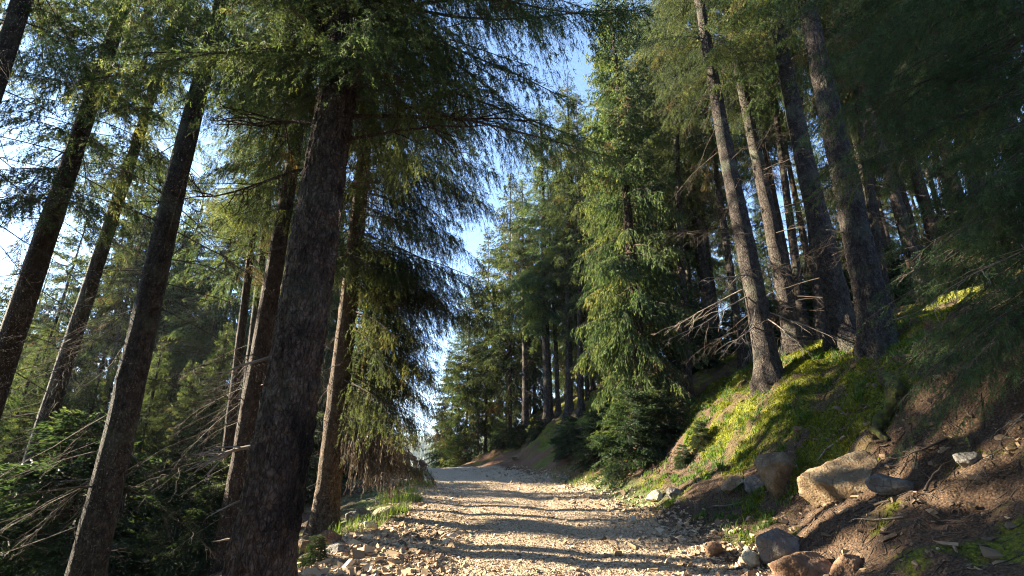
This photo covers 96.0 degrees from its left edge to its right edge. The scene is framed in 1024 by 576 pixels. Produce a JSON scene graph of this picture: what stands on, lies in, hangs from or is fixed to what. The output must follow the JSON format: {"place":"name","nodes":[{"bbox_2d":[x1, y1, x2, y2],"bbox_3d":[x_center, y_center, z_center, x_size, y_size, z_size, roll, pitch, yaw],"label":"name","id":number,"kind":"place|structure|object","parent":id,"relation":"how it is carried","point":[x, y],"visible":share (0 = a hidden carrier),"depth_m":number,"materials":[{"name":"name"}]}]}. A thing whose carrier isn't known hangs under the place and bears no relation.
{"place":"outdoors","nodes":[
{"label":"outdoors","id":0,"kind":"place"},
{"bbox_2d":[0,0,1023,435],"label":"sky","id":1,"kind":"structure","parent":0,"point":[472,240],"materials":[{"name":"blue"}]},
{"bbox_2d":[15,263,1023,575],"bbox_3d":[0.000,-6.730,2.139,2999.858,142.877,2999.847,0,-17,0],"label":"forest floor","id":2,"kind":"structure","parent":0,"point":[537,453],"depth_m":5.53,"materials":[{"name":"green plant"}]},
{"bbox_2d":[0,362,21,503],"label":"spruce tree","id":3,"kind":"object","parent":2,"relation":"on","point":[7,428],"visible":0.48,"depth_m":10.72,"materials":[{"name":"green plant"}]},
{"bbox_2d":[0,368,27,500],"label":"spruce tree","id":4,"kind":"object","parent":2,"relation":"on","point":[7,459],"visible":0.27,"depth_m":12.04,"materials":[{"name":"green plant"}]},
{"bbox_2d":[0,260,33,392],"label":"spruce tree","id":5,"kind":"object","parent":2,"relation":"on","point":[6,298],"visible":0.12,"depth_m":18.33,"materials":[{"name":"green plant"}]},
{"bbox_2d":[0,348,46,510],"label":"spruce tree","id":6,"kind":"object","parent":2,"relation":"on","point":[28,407],"visible":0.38,"depth_m":12.83,"materials":[{"name":"green plant"}]},
{"bbox_2d":[8,327,59,456],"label":"spruce tree","id":7,"kind":"object","parent":2,"relation":"on","point":[46,376],"visible":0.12,"depth_m":14.31,"materials":[{"name":"green plant"}]},
{"bbox_2d":[10,245,66,372],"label":"spruce tree","id":8,"kind":"object","parent":2,"relation":"on","point":[41,325],"visible":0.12,"depth_m":24.85,"materials":[{"name":"green plant"}]},
{"bbox_2d":[21,374,94,559],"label":"spruce tree","id":9,"kind":"object","parent":2,"relation":"on","point":[77,404],"visible":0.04,"depth_m":13.32,"materials":[{"name":"green plant"}]},
{"bbox_2d":[18,197,102,394],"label":"spruce tree","id":10,"kind":"object","parent":2,"relation":"on","point":[56,280],"visible":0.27,"depth_m":24.20,"materials":[{"name":"green plant"}]},
{"bbox_2d":[24,374,108,558],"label":"spruce tree","id":11,"kind":"object","parent":2,"relation":"on","point":[93,407],"visible":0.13,"depth_m":13.37,"materials":[{"name":"green plant"}]},
{"bbox_2d":[20,162,153,407],"bbox_3d":[-21.528,1.736,24.071,4.673,20.317,4.561,5,-18,-16],"label":"spruce tree","id":12,"kind":"object","parent":2,"relation":"on","point":[93,347],"visible":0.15,"depth_m":23.41,"materials":[{"name":"green plant"}]},
{"bbox_2d":[0,406,174,575],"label":"young spruce","id":13,"kind":"object","parent":2,"relation":"on","point":[55,552],"visible":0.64,"depth_m":8.07,"materials":[{"name":"green plant"}]},
{"bbox_2d":[0,0,189,317],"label":"spruce tree","id":14,"kind":"object","parent":2,"relation":"on","point":[14,21],"visible":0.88,"depth_m":7.22,"materials":[{"name":"green plant"}]},
{"bbox_2d":[74,354,121,530],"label":"spruce tree","id":15,"kind":"object","parent":2,"relation":"on","point":[106,390],"visible":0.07,"depth_m":15.22,"materials":[{"name":"green plant"}]},
{"bbox_2d":[0,0,220,443],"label":"spruce tree","id":16,"kind":"object","parent":2,"relation":"on","point":[44,239],"visible":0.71,"depth_m":7.82,"materials":[{"name":"green plant"}]},
{"bbox_2d":[64,166,162,423],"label":"spruce tree","id":17,"kind":"object","parent":2,"relation":"on","point":[117,264],"visible":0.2,"depth_m":23.49,"materials":[{"name":"green plant"}]},
{"bbox_2d":[80,191,157,420],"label":"spruce tree","id":18,"kind":"object","parent":2,"relation":"on","point":[135,251],"visible":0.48,"depth_m":21.69,"materials":[{"name":"green plant"}]},
{"bbox_2d":[0,0,253,575],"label":"spruce tree","id":19,"kind":"object","parent":2,"relation":"on","point":[58,388],"visible":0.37,"depth_m":10.10,"materials":[{"name":"plant"}]},
{"bbox_2d":[116,341,172,541],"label":"spruce tree","id":20,"kind":"object","parent":2,"relation":"on","point":[145,421],"visible":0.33,"depth_m":13.32,"materials":[{"name":"green plant"}]},
{"bbox_2d":[127,371,170,527],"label":"spruce tree","id":21,"kind":"object","parent":2,"relation":"on","point":[165,430],"visible":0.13,"depth_m":14.70,"materials":[{"name":"green plant"}]},
{"bbox_2d":[108,211,199,469],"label":"spruce tree","id":22,"kind":"object","parent":2,"relation":"on","point":[163,323],"visible":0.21,"depth_m":21.14,"materials":[{"name":"green plant"}]},
{"bbox_2d":[0,0,330,575],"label":"spruce tree","id":23,"kind":"object","parent":2,"relation":"on","point":[90,554],"visible":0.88,"depth_m":6.05,"materials":[{"name":"brown plant"}]},
{"bbox_2d":[116,167,220,451],"bbox_3d":[-16.598,1.737,22.803,4.035,17.908,3.822,6,-18,-19],"label":"spruce tree","id":24,"kind":"object","parent":2,"relation":"on","point":[200,214],"visible":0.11,"depth_m":23.68,"materials":[{"name":"green plant"}]},
{"bbox_2d":[146,361,202,525],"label":"spruce tree","id":25,"kind":"object","parent":2,"relation":"on","point":[186,394],"visible":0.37,"depth_m":16.32,"materials":[{"name":"green plant"}]},
{"bbox_2d":[119,456,230,575],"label":"young spruce","id":26,"kind":"object","parent":2,"relation":"on","point":[183,503],"visible":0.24,"depth_m":8.04,"materials":[{"name":"green plant"}]},
{"bbox_2d":[154,356,195,516],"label":"spruce tree","id":27,"kind":"object","parent":2,"relation":"on","point":[174,417],"visible":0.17,"depth_m":17.86,"materials":[{"name":"green plant"}]},
{"bbox_2d":[152,482,225,575],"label":"young spruce","id":28,"kind":"object","parent":2,"relation":"on","point":[198,515],"visible":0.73,"depth_m":6.80,"materials":[{"name":"green plant"}]},
{"bbox_2d":[157,320,237,530],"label":"spruce tree","id":29,"kind":"object","parent":2,"relation":"on","point":[207,411],"visible":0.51,"depth_m":13.92,"materials":[{"name":"green plant"}]},
{"bbox_2d":[153,147,261,458],"bbox_3d":[-13.283,0.658,20.908,4.079,18.082,3.858,9,-19,-28],"label":"spruce tree","id":30,"kind":"object","parent":2,"relation":"on","point":[199,321],"visible":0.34,"depth_m":20.16,"materials":[{"name":"green plant"}]},
{"bbox_2d":[165,232,253,427],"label":"spruce tree","id":31,"kind":"object","parent":2,"relation":"on","point":[192,343],"visible":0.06,"depth_m":21.88,"materials":[{"name":"green plant"}]},
{"bbox_2d":[154,0,328,483],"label":"spruce tree","id":32,"kind":"object","parent":2,"relation":"on","point":[229,435],"visible":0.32,"depth_m":11.64,"materials":[{"name":"green plant"}]},
{"bbox_2d":[76,1,408,575],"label":"spruce tree","id":33,"kind":"object","parent":2,"relation":"on","point":[260,349],"visible":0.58,"depth_m":7.73,"materials":[{"name":"green plant"}]},
{"bbox_2d":[203,179,294,409],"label":"spruce tree","id":34,"kind":"object","parent":2,"relation":"on","point":[247,325],"visible":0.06,"depth_m":19.22,"materials":[{"name":"green plant"}]},
{"bbox_2d":[193,4,323,441],"bbox_3d":[-7.384,-3.630,14.004,4.267,21.320,4.619,-3,-17,-1],"label":"spruce tree","id":35,"kind":"object","parent":2,"relation":"on","point":[252,321],"visible":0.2,"depth_m":12.77,"materials":[{"name":"green plant"}]},
{"bbox_2d":[297,534,330,567],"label":"young spruce","id":36,"kind":"object","parent":2,"relation":"on","point":[318,555],"visible":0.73,"depth_m":5.49,"materials":[{"name":"green plant"}]},
{"bbox_2d":[305,411,354,503],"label":"young spruce","id":37,"kind":"object","parent":2,"relation":"on","point":[314,461],"visible":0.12,"depth_m":14.00,"materials":[{"name":"green plant"}]},
{"bbox_2d":[314,189,356,451],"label":"spruce tree","id":38,"kind":"object","parent":2,"relation":"on","point":[331,332],"visible":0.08,"depth_m":18.81,"materials":[{"name":"brown plant"}]},
{"bbox_2d":[60,0,660,575],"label":"spruce tree","id":39,"kind":"object","parent":2,"relation":"on","point":[348,46],"visible":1,"depth_m":4.53,"materials":[{"name":"green plant"}]},
{"bbox_2d":[208,0,513,535],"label":"spruce tree","id":40,"kind":"object","parent":2,"relation":"on","point":[396,294],"visible":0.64,"depth_m":9.02,"materials":[{"name":"green plant"}]},
{"bbox_2d":[422,341,475,467],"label":"spruce tree","id":41,"kind":"object","parent":2,"relation":"on","point":[438,462],"visible":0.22,"depth_m":28.22,"materials":[{"name":"green plant"}]},
{"bbox_2d":[428,285,496,467],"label":"spruce tree","id":42,"kind":"object","parent":2,"relation":"on","point":[461,447],"visible":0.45,"depth_m":26.54,"materials":[{"name":"green plant"}]},
{"bbox_2d":[454,226,516,452],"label":"spruce tree","id":43,"kind":"object","parent":2,"relation":"on","point":[493,419],"visible":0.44,"depth_m":26.68,"materials":[{"name":"green plant"}]},
{"bbox_2d":[488,421,512,452],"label":"young spruce","id":44,"kind":"object","parent":2,"relation":"on","point":[498,442],"visible":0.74,"depth_m":22.78,"materials":[{"name":"green plant"}]},
{"bbox_2d":[468,174,542,433],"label":"spruce tree","id":45,"kind":"object","parent":2,"relation":"on","point":[504,361],"visible":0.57,"depth_m":25.87,"materials":[{"name":"green plant"}]},
{"bbox_2d":[506,419,528,449],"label":"young spruce","id":46,"kind":"object","parent":2,"relation":"on","point":[515,434],"visible":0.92,"depth_m":21.56,"materials":[{"name":"green plant"}]},
{"bbox_2d":[496,181,539,431],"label":"spruce tree","id":47,"kind":"object","parent":2,"relation":"on","point":[513,251],"visible":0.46,"depth_m":25.25,"materials":[{"name":"green plant"}]},
{"bbox_2d":[298,460,767,567],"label":"grass","id":48,"kind":"structure","parent":2,"relation":"on","point":[405,497],"depth_m":8.85,"materials":[{"name":"green plant"}]},
{"bbox_2d":[512,214,554,417],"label":"spruce tree","id":49,"kind":"object","parent":2,"relation":"on","point":[534,374],"visible":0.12,"depth_m":26.92,"materials":[{"name":"green plant"}]},
{"bbox_2d":[504,98,576,426],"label":"spruce tree","id":50,"kind":"object","parent":2,"relation":"on","point":[538,326],"visible":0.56,"depth_m":22.71,"materials":[{"name":"green plant"}]},
{"bbox_2d":[519,140,576,418],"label":"spruce tree","id":51,"kind":"object","parent":2,"relation":"on","point":[558,409],"visible":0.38,"depth_m":22.65,"materials":[{"name":"green plant"}]},
{"bbox_2d":[527,73,600,421],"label":"spruce tree","id":52,"kind":"object","parent":2,"relation":"on","point":[569,407],"visible":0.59,"depth_m":21.77,"materials":[{"name":"green plant"}]},
{"bbox_2d":[548,415,583,465],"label":"young spruce","id":53,"kind":"object","parent":2,"relation":"on","point":[565,443],"visible":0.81,"depth_m":15.56,"materials":[{"name":"green plant"}]},
{"bbox_2d":[548,149,589,397],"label":"spruce tree","id":54,"kind":"object","parent":2,"relation":"on","point":[561,376],"visible":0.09,"depth_m":29.39,"materials":[{"name":"green plant"}]},
{"bbox_2d":[550,94,604,416],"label":"spruce tree","id":55,"kind":"object","parent":2,"relation":"on","point":[580,410],"visible":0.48,"depth_m":21.51,"materials":[{"name":"green plant"}]},
{"bbox_2d":[297,464,862,575],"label":"loose stones","id":56,"kind":"object","parent":2,"relation":"on","point":[369,551],"visible":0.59,"depth_m":6.78,"materials":[{"name":"grey gravel"}]},
{"bbox_2d":[137,287,1023,575],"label":"litter","id":57,"kind":"object","parent":2,"relation":"on","point":[973,445],"visible":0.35,"depth_m":5.52,"materials":[{"name":"brown plant"}]},
{"bbox_2d":[553,173,609,401],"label":"spruce tree","id":58,"kind":"object","parent":2,"relation":"on","point":[572,289],"visible":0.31,"depth_m":20.81,"materials":[{"name":"green plant"}]},
{"bbox_2d":[568,408,619,472],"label":"young spruce","id":59,"kind":"object","parent":2,"relation":"on","point":[583,455],"visible":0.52,"depth_m":13.64,"materials":[{"name":"green plant"}]},
{"bbox_2d":[569,28,677,389],"bbox_3d":[4.134,-3.884,18.524,3.993,17.599,4.213,0,-17,0],"label":"spruce tree","id":60,"kind":"object","parent":2,"relation":"on","point":[581,249],"visible":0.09,"depth_m":17.83,"materials":[{"name":"green plant"}]},
{"bbox_2d":[584,386,674,488],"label":"young spruce","id":61,"kind":"object","parent":2,"relation":"on","point":[621,439],"visible":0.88,"depth_m":11.37,"materials":[{"name":"green plant"}]},
{"bbox_2d":[570,0,708,448],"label":"spruce tree","id":62,"kind":"object","parent":2,"relation":"on","point":[618,313],"visible":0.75,"depth_m":13.92,"materials":[{"name":"green plant"}]},
{"bbox_2d":[599,0,714,370],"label":"spruce tree","id":63,"kind":"object","parent":2,"relation":"on","point":[685,210],"visible":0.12,"depth_m":19.41,"materials":[{"name":"green plant"}]},
{"bbox_2d":[631,389,687,468],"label":"young spruce","id":64,"kind":"object","parent":2,"relation":"on","point":[669,411],"visible":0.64,"depth_m":11.39,"materials":[{"name":"green plant"}]},
{"bbox_2d":[297,375,1023,575],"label":"rubble","id":65,"kind":"object","parent":2,"relation":"on","point":[380,560],"visible":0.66,"depth_m":5.34,"materials":[{"name":"stone"}]},
{"bbox_2d":[620,50,721,368],"bbox_3d":[6.921,-5.134,21.828,4.478,18.634,4.272,0,-17,0],"label":"spruce tree","id":66,"kind":"object","parent":2,"relation":"on","point":[688,248],"visible":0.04,"depth_m":20.11,"materials":[{"name":"green plant"}]},
{"bbox_2d":[618,0,750,403],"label":"spruce tree","id":67,"kind":"object","parent":2,"relation":"on","point":[686,369],"visible":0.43,"depth_m":15.01,"materials":[{"name":"green plant"}]},
{"bbox_2d":[644,2,745,350],"bbox_3d":[7.944,-6.765,21.297,4.288,21.218,4.365,-1,-17,0],"label":"spruce tree","id":68,"kind":"object","parent":2,"relation":"on","point":[703,272],"visible":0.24,"depth_m":19.47,"materials":[{"name":"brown plant"}]},
{"bbox_2d":[661,300,729,382],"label":"young spruce","id":69,"kind":"object","parent":2,"relation":"on","point":[700,334],"visible":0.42,"depth_m":15.22,"materials":[{"name":"green plant"}]},
{"bbox_2d":[688,420,712,452],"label":"young spruce","id":70,"kind":"object","parent":2,"relation":"on","point":[705,436],"visible":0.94,"depth_m":9.88,"materials":[{"name":"green plant"}]},
{"bbox_2d":[680,115,727,339],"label":"spruce tree","id":71,"kind":"object","parent":2,"relation":"on","point":[712,282],"visible":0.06,"depth_m":23.52,"materials":[{"name":"brown plant"}]},
{"bbox_2d":[634,1,783,370],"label":"spruce tree","id":72,"kind":"object","parent":2,"relation":"on","point":[741,349],"visible":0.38,"depth_m":14.80,"materials":[{"name":"green plant"}]},
{"bbox_2d":[693,109,764,308],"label":"spruce tree","id":73,"kind":"object","parent":2,"relation":"on","point":[720,250],"visible":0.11,"depth_m":27.82,"materials":[{"name":"green plant"}]},
{"bbox_2d":[713,186,745,336],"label":"spruce tree","id":74,"kind":"object","parent":2,"relation":"on","point":[736,272],"visible":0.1,"depth_m":38.19,"materials":[{"name":"green plant"}]},
{"bbox_2d":[716,308,745,355],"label":"young spruce","id":75,"kind":"object","parent":2,"relation":"on","point":[732,347],"visible":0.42,"depth_m":18.38,"materials":[{"name":"green plant"}]},
{"bbox_2d":[623,0,846,394],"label":"spruce tree","id":76,"kind":"object","parent":2,"relation":"on","point":[768,370],"visible":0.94,"depth_m":11.47,"materials":[{"name":"brown plant"}]},
{"bbox_2d":[655,0,846,355],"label":"spruce tree","id":77,"kind":"object","parent":2,"relation":"on","point":[787,304],"visible":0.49,"depth_m":12.17,"materials":[{"name":"brown plant"}]},
{"bbox_2d":[712,20,794,201],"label":"spruce tree","id":78,"kind":"object","parent":2,"relation":"on","point":[747,175],"visible":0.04,"depth_m":21.30,"materials":[{"name":"green plant"}]},
{"bbox_2d":[712,13,806,297],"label":"spruce tree","id":79,"kind":"object","parent":2,"relation":"on","point":[766,155],"visible":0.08,"depth_m":17.18,"materials":[{"name":"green plant"}]},
{"bbox_2d":[754,213,777,306],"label":"spruce tree","id":80,"kind":"object","parent":2,"relation":"on","point":[770,280],"visible":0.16,"depth_m":42.06,"materials":[{"name":"green plant"}]},
{"bbox_2d":[748,181,789,275],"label":"spruce tree","id":81,"kind":"object","parent":2,"relation":"on","point":[758,214],"visible":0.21,"depth_m":38.36,"materials":[{"name":"green plant"}]},
{"bbox_2d":[754,451,797,499],"bbox_3d":[4.037,2.880,6.849,1.099,0.872,0.739,10,-20,-31],"label":"rock","id":82,"kind":"object","parent":2,"relation":"on","point":[775,470],"visible":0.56,"depth_m":6.60,"materials":[{"name":"grey stone"}]},
{"bbox_2d":[756,528,799,564],"bbox_3d":[2.962,2.881,5.109,0.604,0.429,0.492,10,-19,-21],"label":"rock","id":83,"kind":"object","parent":2,"relation":"on","point":[773,544],"visible":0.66,"depth_m":4.96,"materials":[{"name":"grey stone"}]},
{"bbox_2d":[716,3,851,340],"bbox_3d":[8.923,-7.822,16.165,4.279,20.705,4.462,3,-17,1],"label":"spruce tree","id":84,"kind":"object","parent":2,"relation":"on","point":[792,241],"visible":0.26,"depth_m":14.44,"materials":[{"name":"brown plant"}]},
{"bbox_2d":[724,0,856,342],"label":"spruce tree","id":85,"kind":"object","parent":2,"relation":"on","point":[817,293],"visible":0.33,"depth_m":12.47,"materials":[{"name":"brown plant"}]},
{"bbox_2d":[770,59,817,281],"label":"spruce tree","id":86,"kind":"object","parent":2,"relation":"on","point":[795,197],"visible":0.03,"depth_m":23.29,"materials":[{"name":"brown plant"}]},
{"bbox_2d":[768,551,831,575],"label":"rock","id":87,"kind":"object","parent":2,"relation":"on","point":[808,563],"visible":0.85,"depth_m":4.32,"materials":[{"name":"brown stone"}]},
{"bbox_2d":[621,317,988,544],"bbox_3d":[5.180,2.481,9.422,5.162,3.636,7.047,0,-17,0],"label":"bilberry","id":88,"kind":"object","parent":2,"relation":"on","point":[719,465],"visible":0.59,"depth_m":8.43,"materials":[{"name":"green plant"}]},
{"bbox_2d":[690,0,923,352],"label":"spruce tree","id":89,"kind":"object","parent":2,"relation":"on","point":[839,312],"visible":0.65,"depth_m":10.89,"materials":[{"name":"brown plant"}]},
{"bbox_2d":[606,282,1023,547],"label":"moss","id":90,"kind":"object","parent":2,"relation":"on","point":[803,452],"visible":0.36,"depth_m":8.11,"materials":[{"name":"green plant"}]},
{"bbox_2d":[712,0,938,358],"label":"spruce tree","id":91,"kind":"object","parent":2,"relation":"on","point":[864,267],"visible":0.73,"depth_m":8.95,"materials":[{"name":"brown plant"}]},
{"bbox_2d":[797,450,877,507],"bbox_3d":[4.159,2.457,5.602,1.282,0.920,0.981,12,-21,-35],"label":"rock","id":92,"kind":"object","parent":2,"relation":"on","point":[845,477],"visible":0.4,"depth_m":5.42,"materials":[{"name":"beige stone"}]},
{"bbox_2d":[797,70,893,222],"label":"spruce tree","id":93,"kind":"object","parent":2,"relation":"on","point":[821,158],"visible":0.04,"depth_m":27.84,"materials":[{"name":"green plant"}]},
{"bbox_2d":[829,554,862,575],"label":"rock","id":94,"kind":"object","parent":2,"relation":"on","point":[846,564],"visible":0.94,"depth_m":4.19,"materials":[{"name":"brown stone"}]},
{"bbox_2d":[817,88,917,257],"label":"spruce tree","id":95,"kind":"object","parent":2,"relation":"on","point":[881,222],"visible":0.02,"depth_m":23.48,"materials":[{"name":"green plant"}]},
{"bbox_2d":[788,0,947,303],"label":"spruce tree","id":96,"kind":"object","parent":2,"relation":"on","point":[898,206],"visible":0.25,"depth_m":12.41,"materials":[{"name":"green plant"}]},
{"bbox_2d":[792,0,950,308],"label":"spruce tree","id":97,"kind":"object","parent":2,"relation":"on","point":[871,202],"visible":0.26,"depth_m":12.88,"materials":[{"name":"green plant"}]},
{"bbox_2d":[841,240,914,308],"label":"young spruce","id":98,"kind":"object","parent":2,"relation":"on","point":[894,273],"visible":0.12,"depth_m":12.65,"materials":[{"name":"green plant"}]},
{"bbox_2d":[832,11,929,255],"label":"spruce tree","id":99,"kind":"object","parent":2,"relation":"on","point":[905,200],"visible":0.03,"depth_m":18.76,"materials":[{"name":"brown plant"}]},
{"bbox_2d":[869,372,904,440],"bbox_3d":[4.827,1.527,5.956,0.905,0.919,0.328,9,-19,-28],"label":"root","id":100,"kind":"object","parent":2,"relation":"on","point":[880,419],"visible":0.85,"depth_m":5.92,"materials":[{"name":"green plant"}]},
{"bbox_2d":[864,473,913,495],"bbox_3d":[3.992,2.090,4.857,0.472,0.236,0.294,1,-16,18],"label":"rock","id":101,"kind":"object","parent":2,"relation":"on","point":[881,484],"visible":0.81,"depth_m":4.79,"materials":[{"name":"grey stone"}]},
{"bbox_2d":[823,1,958,295],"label":"spruce tree","id":102,"kind":"object","parent":2,"relation":"on","point":[920,199],"visible":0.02,"depth_m":12.97,"materials":[{"name":"brown plant"}]},
{"bbox_2d":[762,0,1023,482],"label":"spruce tree","id":103,"kind":"object","parent":2,"relation":"on","point":[1006,222],"visible":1,"depth_m":4.65,"materials":[{"name":"green plant"}]},
{"bbox_2d":[853,0,1023,287],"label":"spruce tree","id":104,"kind":"object","parent":2,"relation":"on","point":[880,24],"visible":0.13,"depth_m":10.30,"materials":[{"name":"green plant"}]},
{"bbox_2d":[917,190,1010,290],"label":"young spruce","id":105,"kind":"object","parent":2,"relation":"on","point":[948,223],"visible":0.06,"depth_m":12.50,"materials":[{"name":"green plant"}]},
{"bbox_2d":[326,466,769,575],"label":"road","id":106,"kind":"structure","parent":0,"point":[448,474],"depth_m":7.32,"materials":[{"name":"beige gravel"}]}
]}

